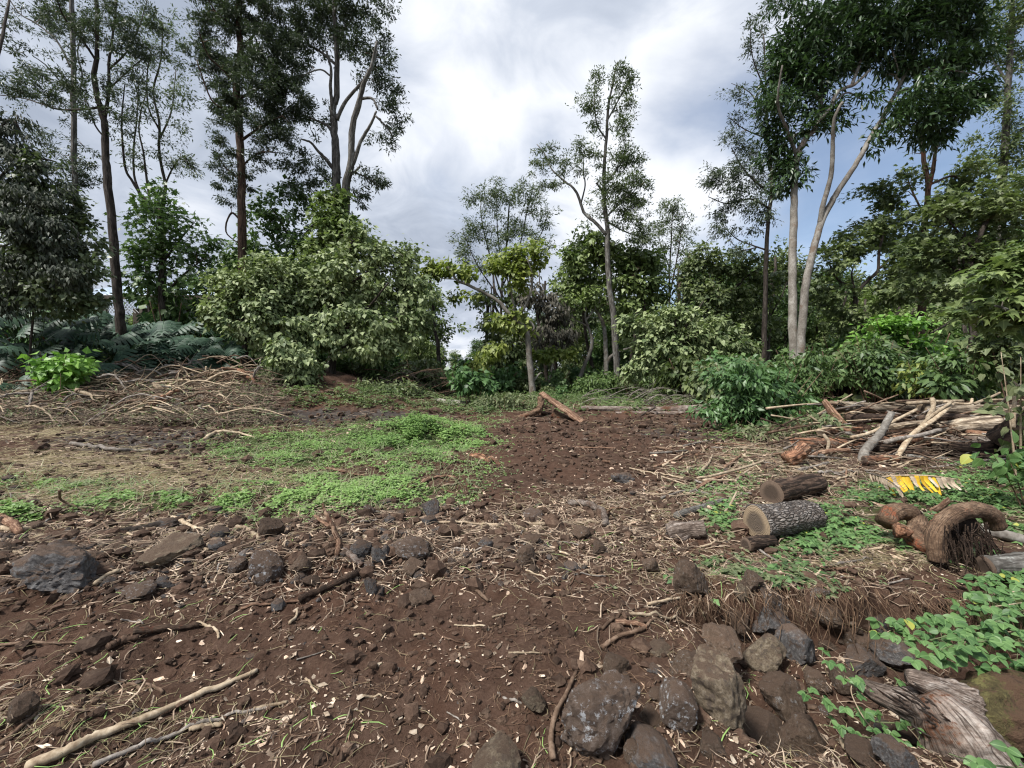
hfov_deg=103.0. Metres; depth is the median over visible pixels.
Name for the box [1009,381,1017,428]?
stick
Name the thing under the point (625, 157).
tree
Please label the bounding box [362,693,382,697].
stick
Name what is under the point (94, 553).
rock
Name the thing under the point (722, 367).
shrub
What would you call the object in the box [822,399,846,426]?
bark slab
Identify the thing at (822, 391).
shrub
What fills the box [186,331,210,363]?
shrub
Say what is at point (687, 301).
tree
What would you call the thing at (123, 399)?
branch
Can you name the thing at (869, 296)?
tree
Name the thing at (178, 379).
branch
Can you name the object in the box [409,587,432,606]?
rock
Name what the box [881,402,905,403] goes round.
stick
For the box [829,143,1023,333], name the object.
tree
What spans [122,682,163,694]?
wood sliver
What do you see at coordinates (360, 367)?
shrub
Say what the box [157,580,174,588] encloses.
rock
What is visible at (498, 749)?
rock
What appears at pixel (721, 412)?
shrub
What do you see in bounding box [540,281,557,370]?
bare tree
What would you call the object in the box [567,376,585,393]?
shrub
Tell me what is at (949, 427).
stick
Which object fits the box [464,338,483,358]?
tree
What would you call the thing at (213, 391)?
branch
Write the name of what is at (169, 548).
rock
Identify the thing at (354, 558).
branch
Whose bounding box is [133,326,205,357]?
shrub
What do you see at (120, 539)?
rock
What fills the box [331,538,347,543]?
rock
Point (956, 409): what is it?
log
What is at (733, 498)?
stick
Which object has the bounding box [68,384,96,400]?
branch
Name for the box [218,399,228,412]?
branch
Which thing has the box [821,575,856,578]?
stick
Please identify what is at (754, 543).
log
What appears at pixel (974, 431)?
limb log
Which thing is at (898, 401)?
stick
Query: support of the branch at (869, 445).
on the ground at (280, 667)
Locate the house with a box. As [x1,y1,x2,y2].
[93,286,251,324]
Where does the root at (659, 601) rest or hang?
on the ground at (280, 667)
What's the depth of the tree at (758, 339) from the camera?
28.41 m
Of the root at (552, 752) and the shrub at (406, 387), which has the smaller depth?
the root at (552, 752)
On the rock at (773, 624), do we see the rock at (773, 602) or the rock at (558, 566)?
the rock at (773, 602)
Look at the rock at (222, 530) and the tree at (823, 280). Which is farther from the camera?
the tree at (823, 280)
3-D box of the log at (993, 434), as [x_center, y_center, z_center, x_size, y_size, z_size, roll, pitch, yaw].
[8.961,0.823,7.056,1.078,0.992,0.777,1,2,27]
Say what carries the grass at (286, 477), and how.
on the ground at (280, 667)
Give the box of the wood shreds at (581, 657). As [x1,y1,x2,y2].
[1,427,1001,762]
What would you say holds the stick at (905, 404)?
on the log at (881, 408)
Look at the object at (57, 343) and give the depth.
19.11 m
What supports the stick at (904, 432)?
on the log at (900, 442)
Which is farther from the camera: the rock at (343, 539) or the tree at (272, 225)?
the tree at (272, 225)
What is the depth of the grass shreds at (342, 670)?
1.91 m
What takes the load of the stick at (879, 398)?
on the log at (881, 408)
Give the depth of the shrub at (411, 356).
29.94 m
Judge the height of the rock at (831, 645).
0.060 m
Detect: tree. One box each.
[0,0,99,324]
[0,0,102,356]
[0,0,174,369]
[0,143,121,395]
[91,176,234,358]
[103,3,204,300]
[127,310,132,323]
[138,273,211,307]
[144,259,150,323]
[175,0,324,369]
[188,248,325,370]
[208,174,322,269]
[212,243,237,274]
[256,218,444,373]
[258,0,414,370]
[289,177,365,370]
[326,327,364,356]
[378,271,470,362]
[396,332,440,362]
[414,235,558,396]
[429,256,440,366]
[432,342,452,363]
[445,173,563,313]
[447,349,462,369]
[464,284,542,375]
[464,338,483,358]
[483,293,490,372]
[490,274,494,313]
[493,283,503,341]
[500,279,527,375]
[512,311,539,373]
[515,275,583,369]
[523,57,666,393]
[525,345,581,380]
[531,271,547,380]
[532,314,563,374]
[534,335,549,376]
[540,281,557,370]
[544,226,682,374]
[548,217,608,376]
[549,284,606,376]
[557,314,600,374]
[559,319,597,372]
[577,294,593,368]
[585,310,634,363]
[588,295,615,337]
[593,324,632,375]
[606,273,612,371]
[624,306,653,360]
[629,280,638,361]
[642,257,650,361]
[643,194,700,301]
[658,240,787,344]
[668,273,703,320]
[674,253,689,312]
[676,267,683,310]
[684,258,756,333]
[685,303,735,346]
[695,0,786,364]
[700,275,709,321]
[733,267,761,332]
[735,235,822,366]
[737,0,905,358]
[741,310,783,363]
[759,249,826,353]
[767,256,786,364]
[768,281,827,357]
[796,0,1018,358]
[797,208,943,338]
[801,257,850,342]
[805,301,848,353]
[819,266,858,325]
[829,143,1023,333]
[832,266,869,305]
[838,320,874,337]
[842,294,889,326]
[852,276,914,318]
[862,275,885,315]
[873,303,962,341]
[882,169,1023,415]
[895,306,914,318]
[910,299,968,341]
[911,264,967,340]
[927,239,1023,342]
[931,234,1008,344]
[957,0,1023,244]
[959,263,968,336]
[983,226,1023,249]
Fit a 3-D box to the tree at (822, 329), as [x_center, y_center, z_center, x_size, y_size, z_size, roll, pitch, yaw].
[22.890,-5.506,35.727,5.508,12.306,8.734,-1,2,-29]
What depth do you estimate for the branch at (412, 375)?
17.64 m
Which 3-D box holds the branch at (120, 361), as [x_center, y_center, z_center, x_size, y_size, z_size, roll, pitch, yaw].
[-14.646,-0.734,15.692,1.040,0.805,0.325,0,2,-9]
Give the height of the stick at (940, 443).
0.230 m
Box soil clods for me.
[0,418,1001,767]
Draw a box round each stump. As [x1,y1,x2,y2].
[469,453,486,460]
[862,669,1023,767]
[874,502,928,554]
[924,501,1007,575]
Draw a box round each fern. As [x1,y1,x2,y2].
[0,303,59,371]
[0,336,58,407]
[4,278,38,367]
[12,302,113,353]
[15,316,119,385]
[61,314,144,356]
[68,331,142,373]
[104,320,179,376]
[128,311,202,355]
[140,322,226,377]
[185,327,248,371]
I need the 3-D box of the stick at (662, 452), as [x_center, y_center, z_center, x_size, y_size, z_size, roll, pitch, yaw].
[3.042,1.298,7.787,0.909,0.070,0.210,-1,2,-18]
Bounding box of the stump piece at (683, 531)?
[665,520,707,540]
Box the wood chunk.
[891,522,913,537]
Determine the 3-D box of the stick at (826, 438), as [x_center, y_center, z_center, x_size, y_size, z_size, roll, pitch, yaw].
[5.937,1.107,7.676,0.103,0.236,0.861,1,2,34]
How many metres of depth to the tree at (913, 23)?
15.28 m
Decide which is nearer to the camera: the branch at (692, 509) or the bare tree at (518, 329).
the branch at (692, 509)
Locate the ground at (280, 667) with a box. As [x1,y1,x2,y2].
[0,367,1023,767]
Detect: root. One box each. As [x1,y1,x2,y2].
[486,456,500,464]
[548,670,577,760]
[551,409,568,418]
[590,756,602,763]
[600,617,662,650]
[601,608,634,629]
[629,610,686,623]
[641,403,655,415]
[647,596,679,604]
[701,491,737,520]
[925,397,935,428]
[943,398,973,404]
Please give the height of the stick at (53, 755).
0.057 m
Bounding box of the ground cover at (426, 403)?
[175,383,701,421]
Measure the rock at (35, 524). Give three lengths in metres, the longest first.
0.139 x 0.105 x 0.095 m
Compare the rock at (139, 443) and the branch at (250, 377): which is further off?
the branch at (250, 377)
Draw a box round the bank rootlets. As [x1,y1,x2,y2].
[669,579,1022,674]
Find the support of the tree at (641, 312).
on the ground at (280, 667)
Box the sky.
[0,0,1023,368]
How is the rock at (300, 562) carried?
on the ground at (280, 667)
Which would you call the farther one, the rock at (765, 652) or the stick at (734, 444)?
the stick at (734, 444)
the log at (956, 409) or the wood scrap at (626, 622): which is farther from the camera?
the log at (956, 409)
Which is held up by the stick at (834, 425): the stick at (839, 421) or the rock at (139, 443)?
the stick at (839, 421)
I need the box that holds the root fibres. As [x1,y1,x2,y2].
[0,440,1023,767]
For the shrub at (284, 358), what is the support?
on the ground at (280, 667)
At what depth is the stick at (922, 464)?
6.64 m
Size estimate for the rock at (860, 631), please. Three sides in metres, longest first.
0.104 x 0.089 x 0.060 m
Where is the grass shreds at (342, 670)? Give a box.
[0,478,970,767]
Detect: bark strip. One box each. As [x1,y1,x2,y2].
[321,503,341,556]
[560,445,615,448]
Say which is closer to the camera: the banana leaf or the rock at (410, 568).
the rock at (410, 568)
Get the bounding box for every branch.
[0,359,43,377]
[0,366,24,382]
[0,392,29,403]
[0,399,31,423]
[7,379,76,401]
[7,393,54,402]
[10,400,58,418]
[16,404,63,426]
[19,378,53,410]
[21,389,68,395]
[22,392,33,413]
[29,398,91,413]
[39,400,89,409]
[46,374,92,411]
[46,398,85,414]
[47,406,100,422]
[52,387,88,415]
[52,407,81,422]
[58,402,94,414]
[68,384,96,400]
[74,388,131,401]
[83,378,121,385]
[83,389,139,425]
[84,401,113,416]
[88,390,141,397]
[93,377,147,380]
[93,391,138,407]
[95,364,130,391]
[95,369,149,394]
[95,394,176,414]
[97,373,127,390]
[98,372,157,380]
[98,385,178,402]
[100,363,151,378]
[101,393,167,411]
[101,396,150,422]
[103,394,132,408]
[106,407,151,415]
[108,361,148,368]
[113,372,139,384]
[113,406,177,423]
[114,355,146,373]
[122,376,174,389]
[128,394,206,424]
[130,363,160,389]
[130,365,167,379]
[132,358,186,367]
[133,621,200,634]
[134,354,167,370]
[135,393,179,404]
[138,396,195,407]
[143,365,200,377]
[148,371,198,389]
[149,389,179,406]
[151,380,185,384]
[153,384,204,393]
[154,379,214,389]
[155,368,221,377]
[159,406,197,425]
[161,393,196,408]
[164,357,201,366]
[164,375,209,390]
[164,380,236,393]
[165,386,203,401]
[168,368,199,381]
[170,413,228,422]
[174,356,192,378]
[179,364,192,386]
[180,391,233,415]
[184,348,205,370]
[185,399,251,406]
[186,372,252,386]
[192,402,209,423]
[193,367,271,379]
[193,405,223,421]
[195,388,235,394]
[197,356,249,370]
[199,397,227,405]
[201,370,252,384]
[202,355,236,367]
[202,388,231,398]
[203,366,232,379]
[204,394,230,408]
[215,377,253,389]
[215,380,242,395]
[216,355,253,369]
[216,403,299,416]
[218,390,273,398]
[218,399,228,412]
[219,367,283,380]
[219,402,259,415]
[221,367,256,375]
[222,357,261,370]
[223,366,261,379]
[224,390,253,400]
[226,395,270,410]
[227,374,238,394]
[236,355,262,377]
[236,369,271,386]
[249,359,269,390]
[298,569,359,601]
[341,547,363,567]
[364,369,394,376]
[403,369,421,388]
[410,369,439,379]
[568,499,609,526]
[633,385,678,398]
[673,498,724,518]
[858,411,894,460]
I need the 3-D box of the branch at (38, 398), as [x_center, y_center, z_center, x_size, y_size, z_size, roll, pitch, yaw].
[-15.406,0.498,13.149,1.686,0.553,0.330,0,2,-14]
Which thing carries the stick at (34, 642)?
on the ground at (280, 667)
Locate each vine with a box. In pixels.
[797,647,929,748]
[866,582,1023,674]
[949,740,1023,767]
[956,568,1023,612]
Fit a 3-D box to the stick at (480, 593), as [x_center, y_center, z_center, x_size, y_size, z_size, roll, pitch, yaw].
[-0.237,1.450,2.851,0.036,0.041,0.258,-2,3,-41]
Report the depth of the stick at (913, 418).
9.25 m
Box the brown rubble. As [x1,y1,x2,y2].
[0,459,1020,759]
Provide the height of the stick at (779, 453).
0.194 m
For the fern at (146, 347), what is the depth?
17.12 m
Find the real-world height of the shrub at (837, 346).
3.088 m
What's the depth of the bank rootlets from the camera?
2.70 m
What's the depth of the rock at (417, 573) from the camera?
3.12 m
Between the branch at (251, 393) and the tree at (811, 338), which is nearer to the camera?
the branch at (251, 393)
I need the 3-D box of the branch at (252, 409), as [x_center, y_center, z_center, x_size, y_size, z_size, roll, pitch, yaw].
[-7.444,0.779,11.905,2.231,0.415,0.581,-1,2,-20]
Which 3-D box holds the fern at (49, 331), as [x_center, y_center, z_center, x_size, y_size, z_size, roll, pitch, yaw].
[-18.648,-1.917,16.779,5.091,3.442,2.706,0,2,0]
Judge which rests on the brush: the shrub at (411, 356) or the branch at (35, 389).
the branch at (35, 389)
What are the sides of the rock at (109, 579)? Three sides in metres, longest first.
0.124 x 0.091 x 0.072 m
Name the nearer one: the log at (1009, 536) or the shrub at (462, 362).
the log at (1009, 536)
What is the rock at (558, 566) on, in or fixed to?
on the ground at (280, 667)
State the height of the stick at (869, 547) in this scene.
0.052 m
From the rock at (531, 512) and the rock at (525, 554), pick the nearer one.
the rock at (525, 554)
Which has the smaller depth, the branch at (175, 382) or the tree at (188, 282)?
the branch at (175, 382)
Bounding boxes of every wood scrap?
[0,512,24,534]
[615,619,647,629]
[929,497,950,514]
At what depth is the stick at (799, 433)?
8.41 m
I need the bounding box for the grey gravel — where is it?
[0,462,904,767]
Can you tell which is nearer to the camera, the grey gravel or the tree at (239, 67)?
the grey gravel
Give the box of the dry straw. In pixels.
[0,393,1022,767]
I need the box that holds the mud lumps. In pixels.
[2,375,996,476]
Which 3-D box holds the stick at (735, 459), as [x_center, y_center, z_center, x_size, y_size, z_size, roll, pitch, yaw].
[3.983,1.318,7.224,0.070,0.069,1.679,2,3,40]
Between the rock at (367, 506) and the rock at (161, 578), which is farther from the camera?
the rock at (367, 506)
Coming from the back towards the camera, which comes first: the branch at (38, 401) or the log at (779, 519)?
the branch at (38, 401)
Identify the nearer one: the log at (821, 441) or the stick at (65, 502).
the stick at (65, 502)
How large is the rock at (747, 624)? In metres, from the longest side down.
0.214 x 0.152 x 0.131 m
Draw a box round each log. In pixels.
[433,398,471,405]
[581,404,710,411]
[615,411,697,414]
[740,535,777,551]
[742,500,828,536]
[760,473,827,502]
[780,442,812,465]
[783,437,860,448]
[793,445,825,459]
[807,448,850,458]
[816,426,864,435]
[829,401,916,413]
[844,413,904,422]
[853,444,921,453]
[858,434,949,446]
[861,455,900,462]
[876,420,933,430]
[905,399,963,405]
[905,454,955,458]
[915,403,1023,416]
[916,413,969,420]
[930,439,1009,458]
[932,415,1003,436]
[949,436,990,442]
[965,430,986,433]
[973,392,1000,404]
[974,551,1023,574]
[980,523,1023,543]
[986,412,1023,453]
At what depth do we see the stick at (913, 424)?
8.52 m
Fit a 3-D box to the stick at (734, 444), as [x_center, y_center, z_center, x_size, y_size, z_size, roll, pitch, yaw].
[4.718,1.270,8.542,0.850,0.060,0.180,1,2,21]
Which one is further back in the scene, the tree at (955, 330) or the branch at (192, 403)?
the tree at (955, 330)
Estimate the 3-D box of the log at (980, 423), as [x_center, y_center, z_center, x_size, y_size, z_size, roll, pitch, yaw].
[9.591,0.886,8.589,1.076,0.497,0.335,1,2,18]
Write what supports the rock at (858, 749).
on the ground at (280, 667)
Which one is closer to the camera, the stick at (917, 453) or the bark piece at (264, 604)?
the bark piece at (264, 604)
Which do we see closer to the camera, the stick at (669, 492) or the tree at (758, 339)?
the stick at (669, 492)
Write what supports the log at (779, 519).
on the ground at (280, 667)
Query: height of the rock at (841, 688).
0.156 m
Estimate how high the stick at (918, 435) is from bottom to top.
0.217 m
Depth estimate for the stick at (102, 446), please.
8.02 m
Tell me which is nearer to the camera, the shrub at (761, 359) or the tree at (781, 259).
the shrub at (761, 359)
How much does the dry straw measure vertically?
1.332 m
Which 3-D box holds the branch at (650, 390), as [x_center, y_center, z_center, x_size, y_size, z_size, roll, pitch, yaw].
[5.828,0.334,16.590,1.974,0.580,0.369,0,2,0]
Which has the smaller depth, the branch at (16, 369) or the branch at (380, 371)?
the branch at (16, 369)
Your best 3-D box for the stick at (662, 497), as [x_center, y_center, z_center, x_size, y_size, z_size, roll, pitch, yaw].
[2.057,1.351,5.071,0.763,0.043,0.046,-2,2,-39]
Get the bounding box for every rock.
[0,533,15,541]
[0,541,10,549]
[0,543,16,551]
[0,555,10,562]
[6,691,39,723]
[7,485,19,489]
[9,542,98,593]
[16,545,25,549]
[26,521,42,528]
[48,539,76,545]
[87,551,106,558]
[97,563,111,568]
[99,538,114,545]
[99,576,117,586]
[105,538,125,548]
[111,541,124,548]
[121,579,156,599]
[134,441,145,445]
[136,533,203,568]
[155,517,179,527]
[156,575,168,582]
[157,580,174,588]
[206,525,229,537]
[208,540,226,550]
[226,558,245,574]
[248,550,283,585]
[258,517,284,538]
[268,541,278,548]
[289,555,311,574]
[294,572,307,580]
[301,575,319,586]
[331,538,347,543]
[350,539,372,557]
[361,560,373,567]
[363,504,375,514]
[364,578,376,594]
[371,545,386,562]
[376,585,384,596]
[381,545,389,558]
[388,536,428,559]
[401,557,424,575]
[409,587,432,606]
[412,568,424,578]
[421,498,439,515]
[447,557,456,562]
[460,558,470,566]
[463,551,471,557]
[472,731,520,767]
[475,563,481,568]
[478,537,492,546]
[490,513,497,519]
[492,538,504,549]
[507,545,515,552]
[516,545,535,566]
[519,534,540,543]
[521,686,545,712]
[523,507,542,520]
[526,575,539,581]
[528,564,539,573]
[552,527,562,531]
[554,563,564,571]
[561,669,641,759]
[564,560,580,570]
[572,525,589,538]
[592,540,605,554]
[603,651,628,673]
[611,472,634,483]
[623,671,629,680]
[623,737,637,765]
[625,721,677,767]
[639,703,661,728]
[642,557,658,571]
[646,662,662,674]
[649,686,659,701]
[650,639,670,657]
[659,676,698,733]
[669,649,695,677]
[673,559,708,594]
[691,644,746,729]
[700,726,727,759]
[701,622,743,663]
[726,608,750,636]
[733,582,749,601]
[736,632,752,642]
[742,569,764,593]
[742,706,787,759]
[743,633,786,672]
[752,606,790,634]
[757,584,783,610]
[758,671,805,722]
[774,623,815,665]
[779,712,826,757]
[802,665,832,694]
[809,601,843,628]
[810,587,830,599]
[818,640,837,650]
[818,705,828,714]
[828,666,859,695]
[842,629,870,650]
[843,643,886,677]
[844,734,879,767]
[850,624,863,634]
[869,638,914,668]
[870,733,918,767]
[873,716,891,732]
[874,614,892,633]
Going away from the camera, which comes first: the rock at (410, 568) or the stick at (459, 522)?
the rock at (410, 568)
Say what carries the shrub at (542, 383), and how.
on the ground at (280, 667)
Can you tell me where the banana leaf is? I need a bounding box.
[881,475,967,495]
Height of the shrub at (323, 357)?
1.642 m
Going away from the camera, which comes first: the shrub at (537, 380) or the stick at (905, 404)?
the stick at (905, 404)
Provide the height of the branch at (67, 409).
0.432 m
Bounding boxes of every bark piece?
[240,599,299,609]
[313,514,328,526]
[325,467,364,475]
[392,476,431,496]
[402,475,459,487]
[723,553,767,568]
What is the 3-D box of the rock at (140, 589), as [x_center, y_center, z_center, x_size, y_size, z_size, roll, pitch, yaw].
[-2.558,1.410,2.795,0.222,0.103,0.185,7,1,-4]
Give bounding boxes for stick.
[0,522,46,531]
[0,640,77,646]
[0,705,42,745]
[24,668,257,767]
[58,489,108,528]
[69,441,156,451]
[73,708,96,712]
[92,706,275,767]
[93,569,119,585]
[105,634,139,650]
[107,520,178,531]
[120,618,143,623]
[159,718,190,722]
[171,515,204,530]
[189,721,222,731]
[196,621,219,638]
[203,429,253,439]
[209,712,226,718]
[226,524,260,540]
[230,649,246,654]
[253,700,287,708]
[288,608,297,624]
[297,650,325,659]
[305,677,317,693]
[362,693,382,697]
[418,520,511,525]
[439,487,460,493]
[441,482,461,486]
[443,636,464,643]
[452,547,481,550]
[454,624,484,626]
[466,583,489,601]
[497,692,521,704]
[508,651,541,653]
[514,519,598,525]
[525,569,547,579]
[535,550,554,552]
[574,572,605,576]
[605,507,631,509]
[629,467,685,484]
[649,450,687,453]
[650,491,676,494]
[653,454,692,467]
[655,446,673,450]
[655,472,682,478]
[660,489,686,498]
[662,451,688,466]
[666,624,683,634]
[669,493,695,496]
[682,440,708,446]
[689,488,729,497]
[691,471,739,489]
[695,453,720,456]
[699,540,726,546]
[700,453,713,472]
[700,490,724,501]
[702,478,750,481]
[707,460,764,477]
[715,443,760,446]
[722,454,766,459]
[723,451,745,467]
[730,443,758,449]
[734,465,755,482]
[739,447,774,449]
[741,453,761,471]
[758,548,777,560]
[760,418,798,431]
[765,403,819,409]
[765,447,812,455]
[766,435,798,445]
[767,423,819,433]
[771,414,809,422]
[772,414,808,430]
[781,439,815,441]
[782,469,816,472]
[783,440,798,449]
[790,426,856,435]
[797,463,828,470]
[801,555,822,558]
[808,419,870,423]
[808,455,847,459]
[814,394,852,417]
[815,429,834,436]
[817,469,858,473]
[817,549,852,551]
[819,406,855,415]
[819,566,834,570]
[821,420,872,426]
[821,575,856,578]
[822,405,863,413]
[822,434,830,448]
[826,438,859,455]
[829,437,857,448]
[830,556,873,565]
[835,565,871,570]
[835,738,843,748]
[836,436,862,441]
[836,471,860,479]
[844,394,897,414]
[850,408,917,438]
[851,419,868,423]
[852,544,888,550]
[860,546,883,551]
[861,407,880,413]
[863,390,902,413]
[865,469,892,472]
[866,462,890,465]
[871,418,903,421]
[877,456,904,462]
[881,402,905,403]
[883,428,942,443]
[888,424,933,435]
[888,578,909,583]
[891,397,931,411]
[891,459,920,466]
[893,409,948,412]
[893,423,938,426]
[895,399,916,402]
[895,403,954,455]
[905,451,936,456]
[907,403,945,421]
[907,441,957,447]
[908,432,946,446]
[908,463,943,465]
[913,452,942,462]
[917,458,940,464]
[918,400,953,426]
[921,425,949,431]
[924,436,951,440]
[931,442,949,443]
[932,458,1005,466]
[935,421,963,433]
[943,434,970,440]
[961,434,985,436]
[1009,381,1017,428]
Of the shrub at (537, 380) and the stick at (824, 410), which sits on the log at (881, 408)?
the stick at (824, 410)
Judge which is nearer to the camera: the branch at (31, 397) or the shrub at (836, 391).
the branch at (31, 397)
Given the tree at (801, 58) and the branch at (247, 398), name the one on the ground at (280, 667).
the tree at (801, 58)
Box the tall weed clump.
[339,410,514,448]
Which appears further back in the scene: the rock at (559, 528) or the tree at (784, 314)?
the tree at (784, 314)
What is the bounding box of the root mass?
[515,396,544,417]
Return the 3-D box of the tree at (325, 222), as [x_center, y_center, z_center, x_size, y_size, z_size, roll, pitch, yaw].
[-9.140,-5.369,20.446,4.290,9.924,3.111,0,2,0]
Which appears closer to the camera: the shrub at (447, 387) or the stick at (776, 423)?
the stick at (776, 423)
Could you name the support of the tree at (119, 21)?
on the ground at (280, 667)
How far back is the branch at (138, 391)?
13.08 m
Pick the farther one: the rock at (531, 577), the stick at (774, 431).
the stick at (774, 431)
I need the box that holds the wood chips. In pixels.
[0,421,1023,767]
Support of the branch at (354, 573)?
on the ground at (280, 667)
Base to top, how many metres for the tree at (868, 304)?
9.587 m
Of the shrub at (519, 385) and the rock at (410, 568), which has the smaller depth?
the rock at (410, 568)
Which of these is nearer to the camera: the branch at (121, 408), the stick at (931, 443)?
the stick at (931, 443)
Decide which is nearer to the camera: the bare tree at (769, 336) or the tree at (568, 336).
the tree at (568, 336)
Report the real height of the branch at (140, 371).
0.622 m
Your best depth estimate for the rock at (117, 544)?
3.47 m
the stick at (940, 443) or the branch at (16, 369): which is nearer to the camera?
the stick at (940, 443)
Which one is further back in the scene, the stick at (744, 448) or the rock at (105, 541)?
the stick at (744, 448)
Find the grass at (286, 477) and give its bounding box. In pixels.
[0,415,522,518]
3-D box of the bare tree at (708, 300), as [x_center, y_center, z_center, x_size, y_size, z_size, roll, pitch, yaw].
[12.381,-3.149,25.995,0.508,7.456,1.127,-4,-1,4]
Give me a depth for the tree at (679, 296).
26.79 m
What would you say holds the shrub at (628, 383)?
on the ground at (280, 667)
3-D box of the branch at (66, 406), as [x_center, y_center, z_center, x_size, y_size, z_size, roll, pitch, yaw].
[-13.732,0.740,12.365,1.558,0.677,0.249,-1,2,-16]
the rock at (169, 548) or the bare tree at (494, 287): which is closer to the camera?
the rock at (169, 548)
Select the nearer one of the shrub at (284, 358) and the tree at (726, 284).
the shrub at (284, 358)
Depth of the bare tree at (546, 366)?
25.72 m
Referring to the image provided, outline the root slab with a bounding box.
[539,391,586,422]
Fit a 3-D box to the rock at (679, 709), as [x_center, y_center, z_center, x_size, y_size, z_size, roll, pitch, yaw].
[0.739,1.434,1.809,0.164,0.241,0.147,1,2,21]
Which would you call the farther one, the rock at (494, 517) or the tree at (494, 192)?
the tree at (494, 192)
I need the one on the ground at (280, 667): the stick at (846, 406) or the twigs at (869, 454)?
the twigs at (869, 454)
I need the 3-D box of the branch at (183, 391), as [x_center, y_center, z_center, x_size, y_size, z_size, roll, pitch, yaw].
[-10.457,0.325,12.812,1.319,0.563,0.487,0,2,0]
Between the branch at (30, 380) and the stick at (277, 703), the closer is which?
the stick at (277, 703)
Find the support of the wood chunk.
attached to the root stump at (887, 516)
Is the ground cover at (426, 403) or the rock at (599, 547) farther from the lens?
the ground cover at (426, 403)
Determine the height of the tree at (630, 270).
10.557 m
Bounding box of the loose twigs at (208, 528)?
[0,378,1023,767]
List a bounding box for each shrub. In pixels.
[0,312,28,363]
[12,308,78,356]
[17,346,101,400]
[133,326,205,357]
[138,298,204,367]
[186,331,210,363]
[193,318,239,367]
[225,323,265,369]
[254,334,328,386]
[273,379,342,389]
[315,350,327,370]
[328,351,360,372]
[333,374,426,396]
[336,358,357,373]
[348,360,369,378]
[357,358,392,380]
[384,353,403,378]
[390,366,410,383]
[395,349,443,363]
[397,354,445,390]
[400,357,415,367]
[407,377,431,385]
[430,346,449,364]
[430,375,456,395]
[431,380,450,391]
[444,360,501,406]
[448,354,480,371]
[468,391,544,411]
[474,386,498,397]
[485,361,527,392]
[489,368,527,392]
[508,377,540,396]
[517,375,552,396]
[536,380,547,393]
[537,383,557,394]
[542,369,569,391]
[553,385,567,397]
[563,373,572,389]
[566,364,592,378]
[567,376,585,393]
[569,371,610,397]
[585,368,599,375]
[585,369,622,396]
[587,350,608,369]
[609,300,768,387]
[617,374,646,397]
[639,374,656,389]
[651,350,704,399]
[677,354,727,404]
[683,349,741,381]
[685,391,769,429]
[688,356,869,429]
[718,352,760,360]
[718,359,735,395]
[723,423,791,441]
[736,350,773,389]
[743,353,777,365]
[767,341,866,403]
[772,343,817,370]
[785,407,855,437]
[806,345,862,401]
[810,368,835,398]
[812,333,858,359]
[816,324,918,402]
[820,384,851,397]
[831,332,942,402]
[834,333,904,396]
[839,309,964,378]
[885,356,949,399]
[887,347,1007,402]
[894,331,948,398]
[903,343,942,398]
[915,330,967,399]
[938,337,1023,399]
[955,316,1023,417]
[960,430,1023,508]
[972,342,1023,474]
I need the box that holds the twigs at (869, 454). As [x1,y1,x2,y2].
[740,407,1005,481]
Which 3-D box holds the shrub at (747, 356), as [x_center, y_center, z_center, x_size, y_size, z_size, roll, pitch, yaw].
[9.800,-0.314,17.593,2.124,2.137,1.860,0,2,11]
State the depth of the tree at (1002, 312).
5.93 m
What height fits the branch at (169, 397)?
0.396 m
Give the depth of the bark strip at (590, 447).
8.32 m
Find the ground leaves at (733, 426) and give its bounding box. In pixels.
[179,382,876,440]
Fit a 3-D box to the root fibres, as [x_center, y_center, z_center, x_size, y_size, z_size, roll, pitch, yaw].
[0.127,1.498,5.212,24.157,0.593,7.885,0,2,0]
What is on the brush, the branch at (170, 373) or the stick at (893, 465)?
the branch at (170, 373)
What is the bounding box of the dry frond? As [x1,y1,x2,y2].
[866,471,907,496]
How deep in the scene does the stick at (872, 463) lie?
6.69 m
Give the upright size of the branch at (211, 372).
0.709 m
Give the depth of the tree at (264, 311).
16.89 m
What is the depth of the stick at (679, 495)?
4.93 m
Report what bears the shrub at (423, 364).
on the ground at (280, 667)
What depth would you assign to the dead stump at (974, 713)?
1.80 m
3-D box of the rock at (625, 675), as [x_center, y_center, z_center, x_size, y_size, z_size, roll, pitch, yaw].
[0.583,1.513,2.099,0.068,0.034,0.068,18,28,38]
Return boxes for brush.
[0,358,305,429]
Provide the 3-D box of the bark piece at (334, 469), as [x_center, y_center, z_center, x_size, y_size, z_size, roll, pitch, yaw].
[-2.541,1.362,6.285,1.082,0.063,0.108,1,2,34]
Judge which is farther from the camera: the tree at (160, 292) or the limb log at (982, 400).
the tree at (160, 292)
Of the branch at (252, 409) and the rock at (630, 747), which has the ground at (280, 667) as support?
the rock at (630, 747)
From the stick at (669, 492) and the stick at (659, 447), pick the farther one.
the stick at (659, 447)
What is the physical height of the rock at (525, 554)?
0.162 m
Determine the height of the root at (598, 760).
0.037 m
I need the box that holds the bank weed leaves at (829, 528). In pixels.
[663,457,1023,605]

